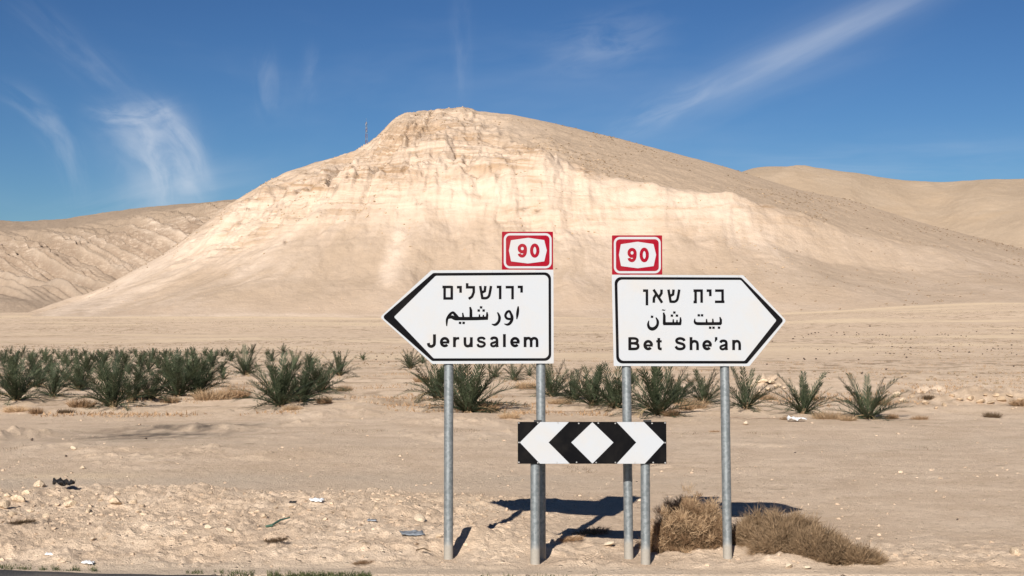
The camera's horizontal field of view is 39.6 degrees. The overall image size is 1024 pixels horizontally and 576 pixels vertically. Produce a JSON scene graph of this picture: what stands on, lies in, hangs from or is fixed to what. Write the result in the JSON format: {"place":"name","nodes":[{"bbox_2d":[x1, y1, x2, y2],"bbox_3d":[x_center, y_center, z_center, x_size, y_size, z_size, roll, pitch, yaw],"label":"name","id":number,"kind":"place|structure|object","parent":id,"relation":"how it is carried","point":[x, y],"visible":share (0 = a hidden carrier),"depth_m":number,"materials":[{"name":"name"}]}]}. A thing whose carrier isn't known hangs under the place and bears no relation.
{"place":"outdoors","nodes":[
{"label":"outdoors","id":0,"kind":"place"},
{"bbox_2d":[0,570,221,575],"bbox_3d":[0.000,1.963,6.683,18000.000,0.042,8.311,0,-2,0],"label":"road","id":1,"kind":"structure","parent":0,"point":[21,573],"depth_m":10.38,"materials":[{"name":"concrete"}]},
{"bbox_2d":[0,199,236,312],"bbox_3d":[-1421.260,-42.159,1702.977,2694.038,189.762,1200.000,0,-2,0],"label":"distant range","id":2,"kind":"structure","parent":0,"point":[44,263],"depth_m":1526.69,"materials":[{"name":"stone"}]},
{"bbox_2d":[0,302,1023,575],"bbox_3d":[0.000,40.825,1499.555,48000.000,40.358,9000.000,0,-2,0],"label":"ground","id":3,"kind":"structure","parent":0,"point":[236,452],"depth_m":20.39,"materials":[{"name":"sand"}]},
{"bbox_2d":[0,500,10,508],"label":"rock","id":4,"kind":"object","parent":3,"relation":"on","point":[5,504],"visible":1,"depth_m":13.73,"materials":[{"name":"stone"}]},
{"bbox_2d":[0,351,28,379],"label":"date palm","id":5,"kind":"object","parent":3,"relation":"on","point":[16,354],"visible":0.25,"depth_m":65.60,"materials":[{"name":"green plant"}]},
{"bbox_2d":[1,404,31,412],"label":"dry tuft","id":6,"kind":"object","parent":3,"relation":"on","point":[18,409],"visible":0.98,"depth_m":36.14,"materials":[{"name":"plant"}]},
{"bbox_2d":[11,494,25,501],"bbox_3d":[-4.909,2.097,14.152,0.153,0.077,0.079,13,-4,3],"label":"rock","id":7,"kind":"object","parent":3,"relation":"on","point":[17,498],"visible":1,"depth_m":14.12,"materials":[{"name":"stone"}]},
{"bbox_2d":[5,518,36,524],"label":"dry tuft","id":8,"kind":"object","parent":3,"relation":"on","point":[20,521],"visible":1,"depth_m":12.20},
{"bbox_2d":[0,355,55,405],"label":"date palm","id":9,"kind":"object","parent":3,"relation":"on","point":[16,389],"visible":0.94,"depth_m":41.10,"materials":[{"name":"green plant"}]},
{"bbox_2d":[23,352,45,372],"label":"young palm","id":10,"kind":"object","parent":3,"relation":"on","point":[33,361],"visible":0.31,"depth_m":77.50,"materials":[{"name":"green plant"}]},
{"bbox_2d":[28,407,44,413],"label":"dry tuft","id":11,"kind":"object","parent":3,"relation":"on","point":[34,410],"visible":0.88,"depth_m":35.88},
{"bbox_2d":[33,480,45,486],"bbox_3d":[-5.591,2.314,16.817,0.127,0.088,0.164,0,-2,8],"label":"rock","id":12,"kind":"object","parent":3,"relation":"on","point":[39,483],"visible":1,"depth_m":16.78,"materials":[{"name":"stone"}]},
{"bbox_2d":[18,356,69,389],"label":"date palm","id":13,"kind":"object","parent":3,"relation":"on","point":[41,383],"visible":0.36,"depth_m":53.37,"materials":[{"name":"green plant"}]},
{"bbox_2d":[37,347,57,362],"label":"young palm","id":14,"kind":"object","parent":3,"relation":"on","point":[45,358],"visible":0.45,"depth_m":122.36,"materials":[{"name":"green plant"}]},
{"bbox_2d":[42,355,59,371],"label":"young palm","id":15,"kind":"object","parent":3,"relation":"on","point":[50,359],"visible":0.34,"depth_m":81.22,"materials":[{"name":"green plant"}]},
{"bbox_2d":[42,363,69,385],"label":"date palm","id":16,"kind":"object","parent":3,"relation":"on","point":[57,374],"visible":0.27,"depth_m":56.43,"materials":[{"name":"green plant"}]},
{"bbox_2d":[27,362,88,398],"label":"date palm","id":17,"kind":"object","parent":3,"relation":"on","point":[56,386],"visible":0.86,"depth_m":44.80,"materials":[{"name":"green plant"}]},
{"bbox_2d":[52,477,75,485],"bbox_3d":[-4.784,2.067,15.188,0.223,0.080,0.156,2,4,17],"label":"rubber scrap","id":18,"kind":"object","parent":3,"relation":"on","point":[61,481],"visible":1,"depth_m":15.15,"materials":[{"name":"rubber"}]},
{"bbox_2d":[56,407,75,413],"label":"dry tuft","id":19,"kind":"object","parent":3,"relation":"on","point":[61,411],"visible":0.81,"depth_m":35.96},
{"bbox_2d":[49,354,86,380],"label":"date palm","id":20,"kind":"object","parent":3,"relation":"on","point":[63,368],"visible":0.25,"depth_m":61.54,"materials":[{"name":"green plant"}]},
{"bbox_2d":[58,352,78,366],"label":"young palm","id":21,"kind":"object","parent":3,"relation":"on","point":[65,360],"visible":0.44,"depth_m":102.09,"materials":[{"name":"green plant"}]},
{"bbox_2d":[63,500,76,506],"bbox_3d":[-4.390,2.137,14.105,0.079,0.073,0.121,-2,-3,39],"label":"rock","id":22,"kind":"object","parent":3,"relation":"on","point":[69,503],"visible":1,"depth_m":14.08,"materials":[{"name":"stone"}]},
{"bbox_2d":[46,356,104,390],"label":"date palm","id":23,"kind":"object","parent":3,"relation":"on","point":[76,372],"visible":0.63,"depth_m":52.49,"materials":[{"name":"green plant"}]},
{"bbox_2d":[65,397,99,407],"bbox_3d":[-11.225,3.050,37.097,1.184,0.501,0.727,-1,-2,17],"label":"dry tuft","id":24,"kind":"object","parent":3,"relation":"on","point":[72,403],"visible":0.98,"depth_m":37.03,"materials":[{"name":"plant"}]},
{"bbox_2d":[75,352,104,371],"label":"young palm","id":25,"kind":"object","parent":3,"relation":"on","point":[94,361],"visible":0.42,"depth_m":81.77,"materials":[{"name":"green plant"}]},
{"bbox_2d":[94,349,113,364],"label":"young palm","id":26,"kind":"object","parent":3,"relation":"on","point":[104,358],"visible":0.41,"depth_m":97.46,"materials":[{"name":"green plant"}]},
{"bbox_2d":[62,350,152,410],"bbox_3d":[-10.522,2.572,37.294,2.545,1.861,2.497,-3,-1,0],"label":"date palm","id":27,"kind":"object","parent":3,"relation":"on","point":[111,387],"visible":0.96,"depth_m":37.00,"materials":[{"name":"green plant"}]},
{"bbox_2d":[108,497,121,503],"bbox_3d":[-3.923,2.104,14.068,0.137,0.078,0.115,17,-16,-7],"label":"rock","id":28,"kind":"object","parent":3,"relation":"on","point":[114,500],"visible":1,"depth_m":14.02,"materials":[{"name":"stone"}]},
{"bbox_2d":[114,350,140,366],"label":"young palm","id":29,"kind":"object","parent":3,"relation":"on","point":[123,354],"visible":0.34,"depth_m":97.27,"materials":[{"name":"green plant"}]},
{"bbox_2d":[88,360,167,403],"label":"date palm","id":30,"kind":"object","parent":3,"relation":"on","point":[136,388],"visible":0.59,"depth_m":40.35,"materials":[{"name":"green plant"}]},
{"bbox_2d":[123,356,140,373],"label":"young palm","id":31,"kind":"object","parent":3,"relation":"on","point":[130,364],"visible":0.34,"depth_m":77.13,"materials":[{"name":"green plant"}]},
{"bbox_2d":[125,361,150,379],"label":"date palm","id":32,"kind":"object","parent":3,"relation":"on","point":[137,368],"visible":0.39,"depth_m":64.85,"materials":[{"name":"green plant"}]},
{"bbox_2d":[128,349,153,365],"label":"young palm","id":33,"kind":"object","parent":3,"relation":"on","point":[139,361],"visible":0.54,"depth_m":101.61,"materials":[{"name":"green plant"}]},
{"bbox_2d":[121,362,178,400],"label":"date palm","id":34,"kind":"object","parent":3,"relation":"on","point":[156,390],"visible":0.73,"depth_m":40.82,"materials":[{"name":"green plant"}]},
{"bbox_2d":[141,353,158,371],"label":"young palm","id":35,"kind":"object","parent":3,"relation":"on","point":[147,364],"visible":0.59,"depth_m":81.78,"materials":[{"name":"green plant"}]},
{"bbox_2d":[163,397,180,402],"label":"dry tuft","id":36,"kind":"object","parent":3,"relation":"on","point":[170,400],"visible":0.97,"depth_m":40.55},
{"bbox_2d":[132,348,225,398],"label":"date palm","id":37,"kind":"object","parent":3,"relation":"on","point":[180,390],"visible":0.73,"depth_m":44.52,"materials":[{"name":"green plant"}]},
{"bbox_2d":[166,346,235,393],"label":"date palm","id":38,"kind":"object","parent":3,"relation":"on","point":[197,376],"visible":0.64,"depth_m":45.30,"materials":[{"name":"green plant"}]},
{"bbox_2d":[192,351,219,371],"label":"young palm","id":39,"kind":"object","parent":3,"relation":"on","point":[204,358],"visible":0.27,"depth_m":77.23,"materials":[{"name":"green plant"}]},
{"bbox_2d":[182,386,239,400],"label":"dry tuft","id":40,"kind":"object","parent":3,"relation":"on","point":[212,395],"visible":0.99,"depth_m":41.23,"materials":[{"name":"plant"}]},
{"bbox_2d":[203,350,226,367],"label":"young palm","id":41,"kind":"object","parent":3,"relation":"on","point":[210,353],"visible":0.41,"depth_m":97.74,"materials":[{"name":"green plant"}]},
{"bbox_2d":[211,358,233,372],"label":"young palm","id":42,"kind":"object","parent":3,"relation":"on","point":[216,368],"visible":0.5,"depth_m":77.91,"materials":[{"name":"green plant"}]},
{"bbox_2d":[215,365,236,379],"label":"date palm","id":43,"kind":"object","parent":3,"relation":"on","point":[224,377],"visible":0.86,"depth_m":65.12,"materials":[{"name":"green plant"}]},
{"bbox_2d":[221,348,236,361],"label":"young palm","id":44,"kind":"object","parent":3,"relation":"on","point":[230,355],"visible":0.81,"depth_m":134.25,"materials":[{"name":"green plant"}]},
{"bbox_2d":[214,386,251,398],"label":"dry tuft","id":45,"kind":"object","parent":3,"relation":"on","point":[241,394],"visible":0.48,"depth_m":44.19,"materials":[{"name":"plant"}]},
{"bbox_2d":[223,344,269,376],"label":"date palm","id":46,"kind":"object","parent":3,"relation":"on","point":[245,365],"visible":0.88,"depth_m":73.60,"materials":[{"name":"green plant"}]},
{"bbox_2d":[258,535,289,543],"bbox_3d":[-1.906,2.024,11.440,0.186,0.045,0.361,-1,-3,33],"label":"dry tuft","id":47,"kind":"object","parent":3,"relation":"on","point":[271,540],"visible":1,"depth_m":11.41,"materials":[{"name":"plant"}]},
{"bbox_2d":[265,517,289,526],"bbox_3d":[-2.058,2.072,12.575,0.054,0.056,0.357,-1,-3,27],"label":"plastic stick","id":48,"kind":"object","parent":3,"relation":"on","point":[274,523],"visible":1,"depth_m":12.52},
{"bbox_2d":[227,351,329,409],"bbox_3d":[-6.120,2.537,37.191,2.772,1.908,2.709,-3,-6,1],"label":"date palm","id":49,"kind":"object","parent":3,"relation":"on","point":[279,397],"visible":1,"depth_m":36.98,"materials":[{"name":"green plant"}]},
{"bbox_2d":[279,347,305,368],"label":"young palm","id":50,"kind":"object","parent":3,"relation":"on","point":[292,356],"visible":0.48,"depth_m":89.34,"materials":[{"name":"green plant"}]},
{"bbox_2d":[281,404,304,410],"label":"dry tuft","id":51,"kind":"object","parent":3,"relation":"on","point":[292,407],"visible":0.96,"depth_m":36.04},
{"bbox_2d":[0,563,596,575],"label":"green grass","id":52,"kind":"structure","parent":3,"relation":"on","point":[310,573],"depth_m":10.46,"materials":[{"name":"plant"}]},
{"bbox_2d":[258,352,341,405],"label":"date palm","id":53,"kind":"object","parent":3,"relation":"on","point":[307,391],"visible":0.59,"depth_m":40.33,"materials":[{"name":"green plant"}]},
{"bbox_2d":[288,359,355,393],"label":"date palm","id":54,"kind":"object","parent":3,"relation":"on","point":[325,377],"visible":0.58,"depth_m":48.91,"materials":[{"name":"green plant"}]},
{"bbox_2d":[314,397,332,403],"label":"dry tuft","id":55,"kind":"object","parent":3,"relation":"on","point":[319,401],"visible":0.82,"depth_m":40.15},
{"bbox_2d":[319,349,360,376],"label":"date palm","id":56,"kind":"object","parent":3,"relation":"on","point":[338,362],"visible":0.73,"depth_m":73.49,"materials":[{"name":"green plant"}]},
{"bbox_2d":[338,384,353,391],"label":"dry tuft","id":57,"kind":"object","parent":3,"relation":"on","point":[346,389],"visible":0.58,"depth_m":52.45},
{"bbox_2d":[349,559,373,564],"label":"dry tuft","id":58,"kind":"object","parent":3,"relation":"on","point":[360,562],"visible":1,"depth_m":10.83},
{"bbox_2d":[399,530,424,535],"bbox_3d":[-0.835,2.047,11.903,0.201,0.031,0.140,3,3,-11],"label":"plastic scrap","id":59,"kind":"object","parent":3,"relation":"on","point":[413,532],"visible":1,"depth_m":11.88,"materials":[{"name":"plastic"}]},
{"bbox_2d":[396,348,431,368],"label":"date palm","id":60,"kind":"object","parent":3,"relation":"on","point":[409,364],"visible":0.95,"depth_m":89.54,"materials":[{"name":"green plant"}]},
{"bbox_2d":[414,514,425,521],"bbox_3d":[-0.839,2.088,12.905,0.105,0.044,0.114,-15,22,-34],"label":"rock","id":61,"kind":"object","parent":3,"relation":"on","point":[419,517],"visible":1,"depth_m":12.88,"materials":[{"name":"white stone"}]},
{"bbox_2d":[393,357,473,402],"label":"date palm","id":62,"kind":"object","parent":3,"relation":"on","point":[431,385],"visible":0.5,"depth_m":41.20,"materials":[{"name":"green plant"}]},
{"bbox_2d":[381,232,553,559],"bbox_3d":[-0.351,0.978,11.211,1.357,2.844,0.099,0,-2,0],"label":"direction sign","id":63,"kind":"object","parent":3,"relation":"on","point":[448,319],"visible":0.99,"depth_m":11.20,"materials":[{"name":"metal"}]},
{"bbox_2d":[2,422,932,521],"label":"dead stalks","id":64,"kind":"object","parent":3,"relation":"on","point":[477,432],"visible":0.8,"depth_m":22.35,"materials":[{"name":"plant"}]},
{"bbox_2d":[416,364,525,412],"bbox_3d":[-1.064,2.584,36.240,3.080,2.174,2.911,1,-2,-23],"label":"date palm","id":65,"kind":"object","parent":3,"relation":"on","point":[471,393],"visible":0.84,"depth_m":35.77,"materials":[{"name":"green plant"}]},
{"bbox_2d":[476,401,501,410],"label":"dry tuft","id":66,"kind":"object","parent":3,"relation":"on","point":[493,406],"visible":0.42,"depth_m":36.12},
{"bbox_2d":[484,364,506,377],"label":"date palm","id":67,"kind":"object","parent":3,"relation":"on","point":[492,373],"visible":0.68,"depth_m":69.44,"materials":[{"name":"green plant"}]},
{"bbox_2d":[494,411,522,419],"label":"dry tuft","id":68,"kind":"object","parent":3,"relation":"on","point":[513,415],"visible":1,"depth_m":30.90,"materials":[{"name":"plant"}]},
{"bbox_2d":[0,306,1023,386],"bbox_3d":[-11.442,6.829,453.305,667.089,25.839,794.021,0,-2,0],"label":"plain scrub","id":69,"kind":"object","parent":3,"relation":"on","point":[591,348],"visible":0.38,"depth_m":219.30,"materials":[{"name":"plant"}]},
{"bbox_2d":[1,358,1023,417],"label":"dry weeds","id":70,"kind":"object","parent":3,"relation":"on","point":[406,404],"visible":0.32,"depth_m":41.60,"materials":[{"name":"plant"}]},
{"bbox_2d":[496,364,529,380],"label":"date palm","id":71,"kind":"object","parent":3,"relation":"on","point":[513,372],"visible":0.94,"depth_m":64.92,"materials":[{"name":"green plant"}]},
{"bbox_2d":[511,380,535,388],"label":"dry tuft","id":72,"kind":"object","parent":3,"relation":"on","point":[522,385],"visible":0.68,"depth_m":52.57,"materials":[{"name":"plant"}]},
{"bbox_2d":[520,364,535,376],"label":"young palm","id":73,"kind":"object","parent":3,"relation":"on","point":[530,372],"visible":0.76,"depth_m":73.41,"materials":[{"name":"green plant"}]},
{"bbox_2d":[517,358,581,396],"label":"date palm","id":74,"kind":"object","parent":3,"relation":"on","point":[548,380],"visible":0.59,"depth_m":44.08,"materials":[{"name":"green plant"}]},
{"bbox_2d":[490,409,615,411],"bbox_3d":[1.219,3.114,36.019,4.066,0.062,0.298,0,-2,0],"label":"drip hose","id":75,"kind":"object","parent":3,"relation":"on","point":[558,411],"visible":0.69,"depth_m":36.03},
{"bbox_2d":[545,397,573,403],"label":"dry tuft","id":76,"kind":"object","parent":3,"relation":"on","point":[559,401],"visible":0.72,"depth_m":39.89,"materials":[{"name":"plant"}]},
{"bbox_2d":[545,364,590,400],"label":"date palm","id":77,"kind":"object","parent":3,"relation":"on","point":[572,380],"visible":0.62,"depth_m":40.63,"materials":[{"name":"green plant"}]},
{"bbox_2d":[554,535,585,542],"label":"dry tuft","id":78,"kind":"object","parent":3,"relation":"on","point":[567,539],"visible":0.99,"depth_m":11.86,"materials":[{"name":"plant"}]},
{"bbox_2d":[553,363,615,408],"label":"date palm","id":79,"kind":"object","parent":3,"relation":"on","point":[587,384],"visible":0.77,"depth_m":36.91,"materials":[{"name":"green plant"}]},
{"bbox_2d":[566,525,612,535],"bbox_3d":[0.693,2.151,12.542,0.371,0.112,0.756,-1,-3,33],"label":"dry tuft","id":80,"kind":"object","parent":3,"relation":"on","point":[594,531],"visible":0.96,"depth_m":12.51,"materials":[{"name":"plant"}]},
{"bbox_2d":[518,420,666,564],"bbox_3d":[0.614,1.689,10.935,1.142,1.349,0.096,0,-2,0],"label":"chevron board","id":81,"kind":"object","parent":3,"relation":"on","point":[643,444],"visible":1,"depth_m":10.91,"materials":[{"name":"metal"}]},
{"bbox_2d":[575,361,647,411],"bbox_3d":[2.675,2.505,36.504,2.153,1.616,2.109,-1,-2,15],"label":"date palm","id":82,"kind":"object","parent":3,"relation":"on","point":[616,389],"visible":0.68,"depth_m":36.38,"materials":[{"name":"green plant"}]},
{"bbox_2d":[607,366,703,418],"bbox_3d":[3.323,2.409,32.849,2.277,1.848,2.662,-1,-2,17],"label":"date palm","id":83,"kind":"object","parent":3,"relation":"on","point":[657,405],"visible":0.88,"depth_m":32.73,"materials":[{"name":"green plant"}]},
{"bbox_2d":[662,407,680,416],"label":"dry tuft","id":84,"kind":"object","parent":3,"relation":"on","point":[665,414],"visible":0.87,"depth_m":32.62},
{"bbox_2d":[647,366,707,403],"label":"date palm","id":85,"kind":"object","parent":3,"relation":"on","point":[687,389],"visible":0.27,"depth_m":39.78,"materials":[{"name":"green plant"}]},
{"bbox_2d":[633,481,732,553],"bbox_3d":[1.473,1.941,11.717,0.802,0.714,1.036,-1,-3,33],"label":"dry bush","id":86,"kind":"object","parent":3,"relation":"on","point":[687,524],"visible":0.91,"depth_m":11.52,"materials":[{"name":"plant"}]},
{"bbox_2d":[673,398,714,410],"bbox_3d":[4.554,3.007,36.211,1.384,0.507,0.994,1,-3,-31],"label":"dry tuft","id":87,"kind":"object","parent":3,"relation":"on","point":[696,406],"visible":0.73,"depth_m":36.10,"materials":[{"name":"plant"}]},
{"bbox_2d":[612,235,784,558],"bbox_3d":[1.473,0.986,11.241,1.370,2.803,0.099,0,-2,0],"label":"direction sign","id":88,"kind":"object","parent":3,"relation":"on","point":[724,322],"visible":0.99,"depth_m":11.22,"materials":[{"name":"metal"}]},
{"bbox_2d":[682,368,731,404],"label":"date palm","id":89,"kind":"object","parent":3,"relation":"on","point":[705,393],"visible":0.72,"depth_m":40.04,"materials":[{"name":"green plant"}]},
{"bbox_2d":[703,366,783,412],"bbox_3d":[5.553,2.492,34.099,1.985,1.379,1.918,1,-3,20],"label":"date palm","id":90,"kind":"object","parent":3,"relation":"on","point":[745,402],"visible":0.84,"depth_m":33.95,"materials":[{"name":"green plant"}]},
{"bbox_2d":[754,394,778,399],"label":"dry tuft","id":91,"kind":"object","parent":3,"relation":"on","point":[769,396],"visible":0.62,"depth_m":41.36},
{"bbox_2d":[787,415,806,420],"bbox_3d":[6.182,2.831,30.947,0.415,0.080,0.290,3,3,0],"label":"plastic bag","id":92,"kind":"object","parent":3,"relation":"on","point":[794,418],"visible":1,"depth_m":30.84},
{"bbox_2d":[764,370,851,414],"bbox_3d":[6.833,2.571,33.412,2.213,1.408,2.062,2,-5,28],"label":"date palm","id":93,"kind":"object","parent":3,"relation":"on","point":[805,399],"visible":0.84,"depth_m":33.34,"materials":[{"name":"green plant"}]},
{"bbox_2d":[732,500,890,565],"bbox_3d":[2.192,1.999,11.312,0.916,0.641,1.622,1,-3,-31],"label":"dry bush","id":94,"kind":"object","parent":3,"relation":"on","point":[772,533],"visible":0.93,"depth_m":11.08,"materials":[{"name":"plant"}]},
{"bbox_2d":[807,409,849,419],"bbox_3d":[7.109,2.895,31.908,1.037,0.380,0.745,-1,-2,13],"label":"dry tuft","id":95,"kind":"object","parent":3,"relation":"on","point":[827,416],"visible":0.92,"depth_m":31.85,"materials":[{"name":"plant"}]},
{"bbox_2d":[838,413,857,420],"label":"dry tuft","id":96,"kind":"object","parent":3,"relation":"on","point":[845,418],"visible":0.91,"depth_m":31.26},
{"bbox_2d":[822,373,916,420],"bbox_3d":[8.077,2.652,32.336,2.263,1.502,2.033,-5,-2,28],"label":"date palm","id":97,"kind":"object","parent":3,"relation":"on","point":[865,411],"visible":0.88,"depth_m":32.24,"materials":[{"name":"green plant"}]},
{"bbox_2d":[865,397,895,405],"bbox_3d":[9.959,3.126,38.759,1.111,0.407,0.798,0,-2,-4],"label":"dry tuft","id":98,"kind":"object","parent":3,"relation":"on","point":[889,402],"visible":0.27,"depth_m":38.67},
{"bbox_2d":[907,415,928,419],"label":"dry tuft","id":99,"kind":"object","parent":3,"relation":"on","point":[920,418],"visible":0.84,"depth_m":32.48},
{"bbox_2d":[919,394,939,399],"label":"dry tuft","id":100,"kind":"object","parent":3,"relation":"on","point":[926,397],"visible":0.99,"depth_m":40.60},
{"bbox_2d":[980,411,1005,417],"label":"dry tuft","id":101,"kind":"object","parent":3,"relation":"on","point":[992,415],"visible":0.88,"depth_m":32.85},
{"bbox_2d":[1009,547,1020,555],"bbox_3d":[3.990,2.092,11.288,0.063,0.062,0.122,-2,14,-11],"label":"rock","id":102,"kind":"object","parent":3,"relation":"on","point":[1013,551],"visible":1,"depth_m":11.26,"materials":[{"name":"stone"}]},
{"bbox_2d":[1007,398,1023,406],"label":"dry tuft","id":103,"kind":"object","parent":3,"relation":"on","point":[1015,403],"visible":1,"depth_m":36.98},
{"bbox_2d":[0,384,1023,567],"bbox_3d":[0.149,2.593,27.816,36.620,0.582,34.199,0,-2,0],"label":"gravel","id":104,"kind":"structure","parent":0,"point":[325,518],"depth_m":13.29,"materials":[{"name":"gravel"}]},
{"bbox_2d":[0,0,1023,220],"label":"sky","id":105,"kind":"structure","parent":0,"point":[106,105],"materials":[{"name":"blue"}]},
{"bbox_2d":[31,107,1023,317],"bbox_3d":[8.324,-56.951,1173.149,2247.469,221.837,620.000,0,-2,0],"label":"hill","id":106,"kind":"structure","parent":0,"point":[318,268],"depth_m":1076.97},
{"bbox_2d":[173,106,839,284],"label":"cliff rubble","id":107,"kind":"object","parent":106,"relation":"on","point":[426,118],"visible":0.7,"depth_m":1116.45,"materials":[{"name":"stone"}]},
{"bbox_2d":[52,126,1021,316],"bbox_3d":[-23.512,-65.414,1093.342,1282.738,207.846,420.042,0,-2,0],"label":"scree stones","id":108,"kind":"object","parent":106,"relation":"on","point":[483,256],"visible":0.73,"depth_m":1007.99,"materials":[{"name":"stone"}]},
{"bbox_2d":[89,110,1022,309],"bbox_3d":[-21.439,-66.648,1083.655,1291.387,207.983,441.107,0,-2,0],"label":"slope boulders","id":109,"kind":"object","parent":106,"relation":"on","point":[774,200],"visible":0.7,"depth_m":1171.04,"materials":[{"name":"stone"}]},
{"bbox_2d":[743,165,1023,248],"bbox_3d":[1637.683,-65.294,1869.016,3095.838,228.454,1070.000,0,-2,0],"label":"back hill","id":110,"kind":"structure","parent":0,"point":[991,209],"depth_m":1766.65,"materials":[{"name":"sand"}]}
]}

